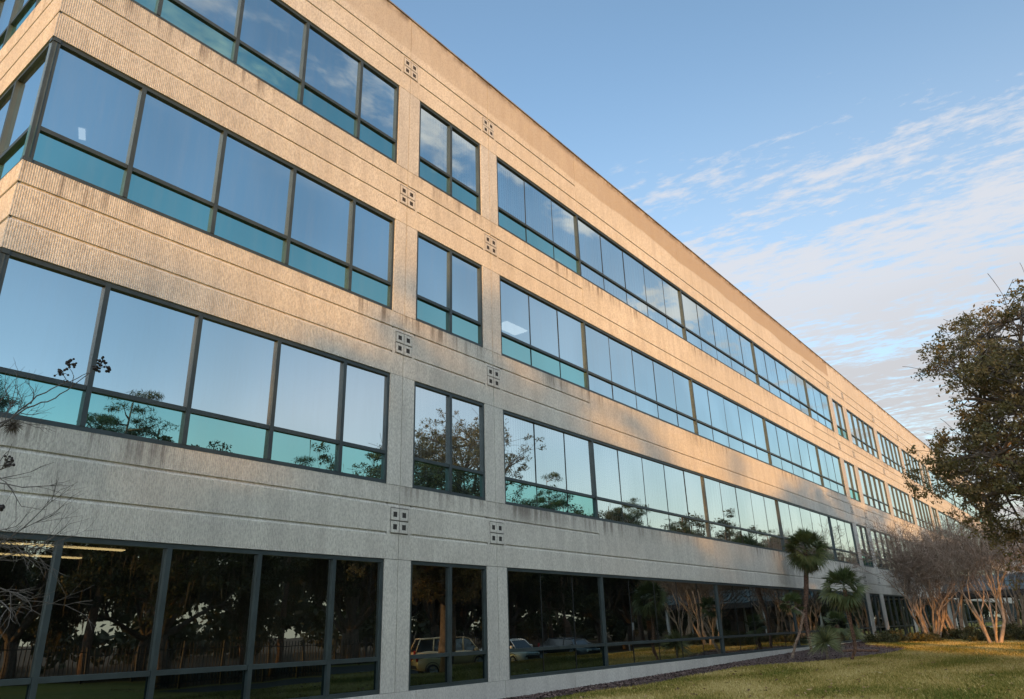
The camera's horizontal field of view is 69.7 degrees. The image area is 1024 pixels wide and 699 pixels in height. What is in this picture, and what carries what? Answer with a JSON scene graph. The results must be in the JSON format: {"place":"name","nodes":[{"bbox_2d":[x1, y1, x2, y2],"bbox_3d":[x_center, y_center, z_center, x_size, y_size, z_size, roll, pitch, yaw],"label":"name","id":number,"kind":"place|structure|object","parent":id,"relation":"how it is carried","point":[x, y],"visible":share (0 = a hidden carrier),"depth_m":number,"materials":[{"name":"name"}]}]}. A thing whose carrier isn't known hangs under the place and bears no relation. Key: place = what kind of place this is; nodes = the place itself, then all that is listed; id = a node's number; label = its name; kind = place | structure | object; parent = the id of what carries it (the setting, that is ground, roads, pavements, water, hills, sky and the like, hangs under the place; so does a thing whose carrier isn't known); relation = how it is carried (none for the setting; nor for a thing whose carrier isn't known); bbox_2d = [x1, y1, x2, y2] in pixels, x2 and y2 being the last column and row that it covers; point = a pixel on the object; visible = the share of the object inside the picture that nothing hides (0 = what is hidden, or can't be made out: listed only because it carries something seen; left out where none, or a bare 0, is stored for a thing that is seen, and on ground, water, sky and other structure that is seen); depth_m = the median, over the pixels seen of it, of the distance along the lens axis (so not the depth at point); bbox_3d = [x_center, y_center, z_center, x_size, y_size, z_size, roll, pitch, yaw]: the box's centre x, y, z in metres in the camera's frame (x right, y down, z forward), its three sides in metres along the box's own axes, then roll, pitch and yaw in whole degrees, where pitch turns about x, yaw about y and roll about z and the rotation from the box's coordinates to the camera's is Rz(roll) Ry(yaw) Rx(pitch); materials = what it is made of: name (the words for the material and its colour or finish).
{"place":"outdoors","nodes":[
{"label":"outdoors","id":0,"kind":"place"},
{"bbox_2d":[390,0,1023,573],"label":"sky","id":1,"kind":"structure","parent":0,"point":[854,169],"materials":[{"name":"blue"}]},
{"bbox_2d":[543,619,1023,698],"bbox_3d":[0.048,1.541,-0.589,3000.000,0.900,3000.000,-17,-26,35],"label":"ground","id":2,"kind":"structure","parent":0,"point":[839,687],"depth_m":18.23,"materials":[{"name":"green plant"}]},
{"bbox_2d":[0,356,110,637],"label":"crape myrtle","id":3,"kind":"object","parent":2,"relation":"on","point":[7,464],"visible":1,"depth_m":4.38,"materials":[{"name":"brown plant"}]},
{"bbox_2d":[1,418,24,435],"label":"ball moss","id":4,"kind":"object","parent":3,"relation":"attached to","point":[14,426],"visible":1,"depth_m":4.60,"materials":[{"name":"green plant"}]},
{"bbox_2d":[0,0,1016,698],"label":"office building","id":5,"kind":"structure","parent":2,"relation":"on","point":[440,370],"depth_m":17.04,"materials":[{"name":"ribbed concrete"},{"name":"tinted glass"},{"name":"dark metal"}]},
{"bbox_2d":[0,247,10,273],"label":"window","id":6,"kind":"structure","parent":5,"relation":"in","point":[4,250],"depth_m":11.45,"materials":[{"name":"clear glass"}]},
{"bbox_2d":[0,0,40,49],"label":"window","id":7,"kind":"structure","parent":5,"relation":"in","point":[13,13],"depth_m":15.71,"materials":[{"name":"blue glass"}]},
{"bbox_2d":[0,36,60,179],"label":"window","id":8,"kind":"structure","parent":5,"relation":"in","point":[17,103],"depth_m":13.26,"materials":[{"name":"blue glass"}]},
{"bbox_2d":[0,532,383,698],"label":"window","id":9,"kind":"structure","parent":5,"relation":"in","point":[171,621],"depth_m":12.33,"materials":[{"name":"black glass"}]},
{"bbox_2d":[0,247,389,482],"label":"window","id":10,"kind":"structure","parent":5,"relation":"in","point":[179,376],"depth_m":13.28,"materials":[{"name":"blue glass"}]},
{"bbox_2d":[20,36,394,309],"bbox_3d":[-5.552,-3.220,15.517,0.126,2.590,8.170,-17,-26,35],"label":"window","id":11,"kind":"structure","parent":5,"relation":"in","point":[102,129],"depth_m":14.75,"materials":[{"name":"blue glass"}]},
{"bbox_2d":[131,0,398,163],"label":"window","id":12,"kind":"structure","parent":5,"relation":"in","point":[268,40],"depth_m":17.66,"materials":[{"name":"blue glass"}]},
{"bbox_2d":[408,561,487,690],"bbox_3d":[-1.467,6.355,17.073,0.126,2.675,2.660,-17,-26,35],"label":"window","id":13,"kind":"structure","parent":5,"relation":"in","point":[448,638],"depth_m":17.02,"materials":[{"name":"black glass"}]},
{"bbox_2d":[412,381,484,500],"bbox_3d":[-1.590,2.361,18.600,0.126,2.640,2.660,-17,-26,35],"label":"window","id":14,"kind":"structure","parent":5,"relation":"in","point":[449,448],"depth_m":18.57,"materials":[{"name":"blue glass"}]},
{"bbox_2d":[416,231,482,346],"bbox_3d":[-1.712,-1.584,20.108,0.126,2.590,2.660,-17,-26,35],"label":"window","id":15,"kind":"structure","parent":5,"relation":"in","point":[448,283],"depth_m":20.08,"materials":[{"name":"blue glass"}]},
{"bbox_2d":[418,102,480,214],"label":"window","id":16,"kind":"structure","parent":5,"relation":"in","point":[449,159],"depth_m":21.62,"materials":[{"name":"blue glass"}]},
{"bbox_2d":[496,156,834,431],"bbox_3d":[10.347,-0.395,36.406,0.361,2.790,35.430,-17,-26,35],"label":"window","id":17,"kind":"structure","parent":5,"relation":"in","point":[526,211],"depth_m":29.80,"materials":[{"name":"blue glass"}]},
{"bbox_2d":[499,275,846,496],"bbox_3d":[10.565,3.647,34.783,0.126,2.590,35.430,-17,-26,35],"label":"window","id":18,"kind":"structure","parent":5,"relation":"in","point":[572,350],"depth_m":28.03,"materials":[{"name":"blue glass"}]},
{"bbox_2d":[503,410,859,564],"bbox_3d":[10.591,7.527,33.378,0.361,2.840,35.430,-17,-26,35],"label":"window","id":19,"kind":"structure","parent":5,"relation":"in","point":[574,474],"depth_m":25.88,"materials":[{"name":"blue glass"}]},
{"bbox_2d":[506,567,872,679],"bbox_3d":[10.809,11.586,31.748,0.126,2.675,35.430,-17,-26,35],"label":"window","id":20,"kind":"structure","parent":5,"relation":"in","point":[560,622],"depth_m":23.75,"materials":[{"name":"black glass"}]},
{"bbox_2d":[832,399,848,440],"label":"window","id":21,"kind":"structure","parent":5,"relation":"in","point":[838,409],"depth_m":51.13,"materials":[{"name":"blue glass"}]},
{"bbox_2d":[844,460,860,501],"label":"window","id":22,"kind":"structure","parent":5,"relation":"in","point":[850,470],"depth_m":49.60,"materials":[{"name":"blue glass"}]},
{"bbox_2d":[846,409,879,459],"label":"window","id":23,"kind":"structure","parent":5,"relation":"in","point":[862,434],"depth_m":55.48,"materials":[{"name":"blue glass"}]},
{"bbox_2d":[856,524,873,567],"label":"window","id":24,"kind":"structure","parent":5,"relation":"in","point":[865,535],"depth_m":48.06,"materials":[{"name":"blue glass"}]},
{"bbox_2d":[858,468,890,514],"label":"window","id":25,"kind":"structure","parent":5,"relation":"in","point":[873,488],"depth_m":53.95,"materials":[{"name":"blue glass"}]},
{"bbox_2d":[869,593,886,633],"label":"window","id":26,"kind":"structure","parent":5,"relation":"in","point":[875,598],"depth_m":46.60,"materials":[{"name":"black glass"}]},
{"bbox_2d":[870,529,902,572],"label":"window","id":27,"kind":"structure","parent":5,"relation":"in","point":[875,538],"depth_m":51.08,"materials":[{"name":"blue glass"}]},
{"bbox_2d":[877,431,903,474],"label":"window","id":28,"kind":"structure","parent":5,"relation":"in","point":[890,452],"depth_m":61.94,"materials":[{"name":"blue glass"}]},
{"bbox_2d":[883,594,915,635],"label":"window","id":29,"kind":"structure","parent":5,"relation":"in","point":[899,616],"depth_m":50.93,"materials":[{"name":"black glass"}]},
{"bbox_2d":[888,484,914,523],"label":"window","id":30,"kind":"structure","parent":5,"relation":"in","point":[900,500],"depth_m":60.40,"materials":[{"name":"blue glass"}]},
{"bbox_2d":[901,449,923,484],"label":"window","id":31,"kind":"structure","parent":5,"relation":"in","point":[905,456],"depth_m":68.46,"materials":[{"name":"blue glass"}]},
{"bbox_2d":[912,497,932,529],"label":"window","id":32,"kind":"structure","parent":5,"relation":"in","point":[921,509],"depth_m":66.70,"materials":[{"name":"blue glass"}]},
{"bbox_2d":[916,597,934,633],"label":"window","id":33,"kind":"structure","parent":5,"relation":"in","point":[928,611],"depth_m":58.08,"materials":[{"name":"black glass"}]},
{"bbox_2d":[922,465,931,491],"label":"window","id":34,"kind":"structure","parent":5,"relation":"in","point":[923,466],"depth_m":73.14,"materials":[{"name":"blue glass"}]},
{"bbox_2d":[931,507,941,533],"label":"window","id":35,"kind":"structure","parent":5,"relation":"in","point":[933,509],"depth_m":71.57,"materials":[{"name":"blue glass"}]},
{"bbox_2d":[935,598,952,627],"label":"window","id":36,"kind":"structure","parent":5,"relation":"in","point":[935,598],"depth_m":64.25,"materials":[{"name":"black glass"}]},
{"bbox_2d":[929,471,981,521],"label":"window","id":37,"kind":"structure","parent":5,"relation":"in","point":[949,499],"depth_m":83.96,"materials":[{"name":"blue glass"}]},
{"bbox_2d":[953,599,959,628],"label":"window","id":38,"kind":"structure","parent":5,"relation":"in","point":[955,607],"depth_m":68.12,"materials":[{"name":"black glass"}]},
{"bbox_2d":[938,511,987,549],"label":"window","id":39,"kind":"structure","parent":5,"relation":"in","point":[946,516],"depth_m":76.73,"materials":[{"name":"blue glass"}]},
{"bbox_2d":[963,600,1005,627],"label":"window","id":40,"kind":"structure","parent":5,"relation":"in","point":[971,619],"depth_m":80.60,"materials":[{"name":"black glass"}]},
{"bbox_2d":[1009,603,1016,622],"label":"window","id":41,"kind":"structure","parent":5,"relation":"in","point":[1010,604],"depth_m":102.47,"materials":[{"name":"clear glass"}]},
{"bbox_2d":[500,640,905,698],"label":"mulch bed","id":42,"kind":"object","parent":2,"relation":"on","point":[778,656],"visible":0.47,"depth_m":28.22,"materials":[{"name":"brown wood"}]},
{"bbox_2d":[804,625,846,659],"bbox_3d":[11.961,11.173,28.056,1.620,1.445,1.628,-17,-26,35],"label":"yucca","id":43,"kind":"object","parent":42,"relation":"on","point":[826,637],"visible":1,"depth_m":27.93,"materials":[{"name":"green plant"}]},
{"bbox_2d":[778,592,806,657],"bbox_3d":[11.377,11.114,29.682,1.202,2.628,1.229,-17,-26,35],"label":"fan palm","id":44,"kind":"object","parent":2,"relation":"on","point":[790,597],"visible":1,"depth_m":29.78,"materials":[{"name":"green plant"}]},
{"bbox_2d":[580,641,1023,698],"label":"fallen leaves","id":45,"kind":"object","parent":2,"relation":"on","point":[840,682],"depth_m":19.32,"materials":[{"name":"brown plant"}]},
{"bbox_2d":[782,527,836,650],"bbox_3d":[13.777,10.838,33.614,2.443,5.648,2.451,-17,-26,35],"label":"fan palm","id":46,"kind":"object","parent":2,"relation":"on","point":[806,560],"visible":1,"depth_m":33.76,"materials":[{"name":"green plant"}]},
{"bbox_2d":[820,610,850,649],"bbox_3d":[14.780,12.758,33.383,1.365,1.842,1.397,-17,-26,35],"label":"fan palm","id":47,"kind":"object","parent":2,"relation":"on","point":[833,616],"visible":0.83,"depth_m":33.36,"materials":[{"name":"green plant"}]},
{"bbox_2d":[817,563,872,660],"bbox_3d":[12.771,9.912,27.825,2.117,3.543,1.818,10,-24,-28],"label":"fan palm","id":48,"kind":"object","parent":2,"relation":"on","point":[846,602],"visible":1,"depth_m":27.84,"materials":[{"name":"green plant"}]},
{"bbox_2d":[844,624,863,643],"bbox_3d":[18.158,15.114,39.021,1.221,1.212,1.245,-17,-26,35],"label":"yucca","id":49,"kind":"object","parent":2,"relation":"on","point":[857,633],"visible":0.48,"depth_m":38.92,"materials":[{"name":"green plant"}]},
{"bbox_2d":[861,629,905,642],"bbox_3d":[20.172,15.649,39.939,2.164,0.812,1.973,-17,-26,35],"label":"shrub","id":50,"kind":"object","parent":2,"relation":"on","point":[897,637],"visible":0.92,"depth_m":39.63,"materials":[{"name":"green plant"}]},
{"bbox_2d":[879,628,908,640],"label":"shrub","id":51,"kind":"object","parent":2,"relation":"on","point":[890,630],"visible":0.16,"depth_m":41.19,"materials":[{"name":"green plant"}]},
{"bbox_2d":[847,508,999,635],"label":"crape myrtle","id":52,"kind":"object","parent":2,"relation":"on","point":[937,627],"visible":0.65,"depth_m":42.23,"materials":[{"name":"brown plant"}]},
{"bbox_2d":[906,631,943,641],"bbox_3d":[21.950,15.334,39.056,1.713,0.740,1.905,-17,-26,35],"label":"shrub","id":53,"kind":"object","parent":2,"relation":"on","point":[923,636],"visible":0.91,"depth_m":38.86,"materials":[{"name":"green plant"}]},
{"bbox_2d":[886,530,967,628],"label":"crape myrtle","id":54,"kind":"object","parent":2,"relation":"on","point":[922,607],"visible":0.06,"depth_m":49.66,"materials":[{"name":"brown plant"}]},
{"bbox_2d":[860,501,1000,635],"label":"crape myrtle","id":55,"kind":"object","parent":2,"relation":"on","point":[948,619],"visible":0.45,"depth_m":42.27,"materials":[{"name":"brown plant"}]},
{"bbox_2d":[929,627,960,637],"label":"shrub","id":56,"kind":"object","parent":2,"relation":"on","point":[943,631],"visible":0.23,"depth_m":43.57,"materials":[{"name":"green plant"}]},
{"bbox_2d":[943,626,972,639],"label":"shrub","id":57,"kind":"object","parent":2,"relation":"on","point":[954,633],"visible":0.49,"depth_m":40.17,"materials":[{"name":"green plant"}]},
{"bbox_2d":[901,265,1023,594],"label":"live oak","id":58,"kind":"object","parent":2,"relation":"on","point":[992,375],"visible":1,"depth_m":21.21,"materials":[{"name":"green plant"}]},
{"bbox_2d":[904,509,1023,642],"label":"crape myrtle","id":59,"kind":"object","parent":2,"relation":"on","point":[960,549],"visible":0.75,"depth_m":35.90,"materials":[{"name":"brown plant"}]},
{"bbox_2d":[926,514,1023,628],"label":"crape myrtle","id":60,"kind":"object","parent":2,"relation":"on","point":[1008,611],"visible":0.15,"depth_m":43.81,"materials":[{"name":"brown plant"}]},
{"bbox_2d":[960,623,992,639],"bbox_3d":[24.434,14.819,38.441,1.927,0.990,2.051,-17,-26,35],"label":"shrub","id":61,"kind":"object","parent":2,"relation":"on","point":[967,630],"visible":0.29,"depth_m":38.65,"materials":[{"name":"green plant"}]},
{"bbox_2d":[941,573,1023,626],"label":"entrance canopy","id":62,"kind":"object","parent":2,"relation":"on","point":[972,596],"visible":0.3,"depth_m":53.60,"materials":[{"name":"beige concrete"}]},
{"bbox_2d":[968,631,998,641],"bbox_3d":[23.751,14.443,36.900,1.546,0.669,1.566,-17,-26,35],"label":"shrub","id":63,"kind":"object","parent":2,"relation":"on","point":[979,636],"visible":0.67,"depth_m":36.68,"materials":[{"name":"green plant"}]},
{"bbox_2d":[979,500,1023,594],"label":"crape myrtle","id":64,"kind":"object","parent":2,"relation":"on","point":[1010,547],"visible":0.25,"depth_m":38.32,"materials":[{"name":"brown plant"}]},
{"bbox_2d":[991,623,1023,638],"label":"shrub","id":65,"kind":"object","parent":2,"relation":"on","point":[998,628],"visible":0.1,"depth_m":38.22,"materials":[{"name":"green plant"}]},
{"bbox_2d":[994,621,1023,640],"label":"shrub","id":66,"kind":"object","parent":2,"relation":"on","point":[1012,632],"visible":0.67,"depth_m":36.39,"materials":[{"name":"green plant"}]},
{"bbox_2d":[1013,597,1021,619],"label":"wood","id":67,"kind":"object","parent":2,"relation":"on","point":[1020,613],"depth_m":157.61,"materials":[{"name":"brown wood"}]}
]}

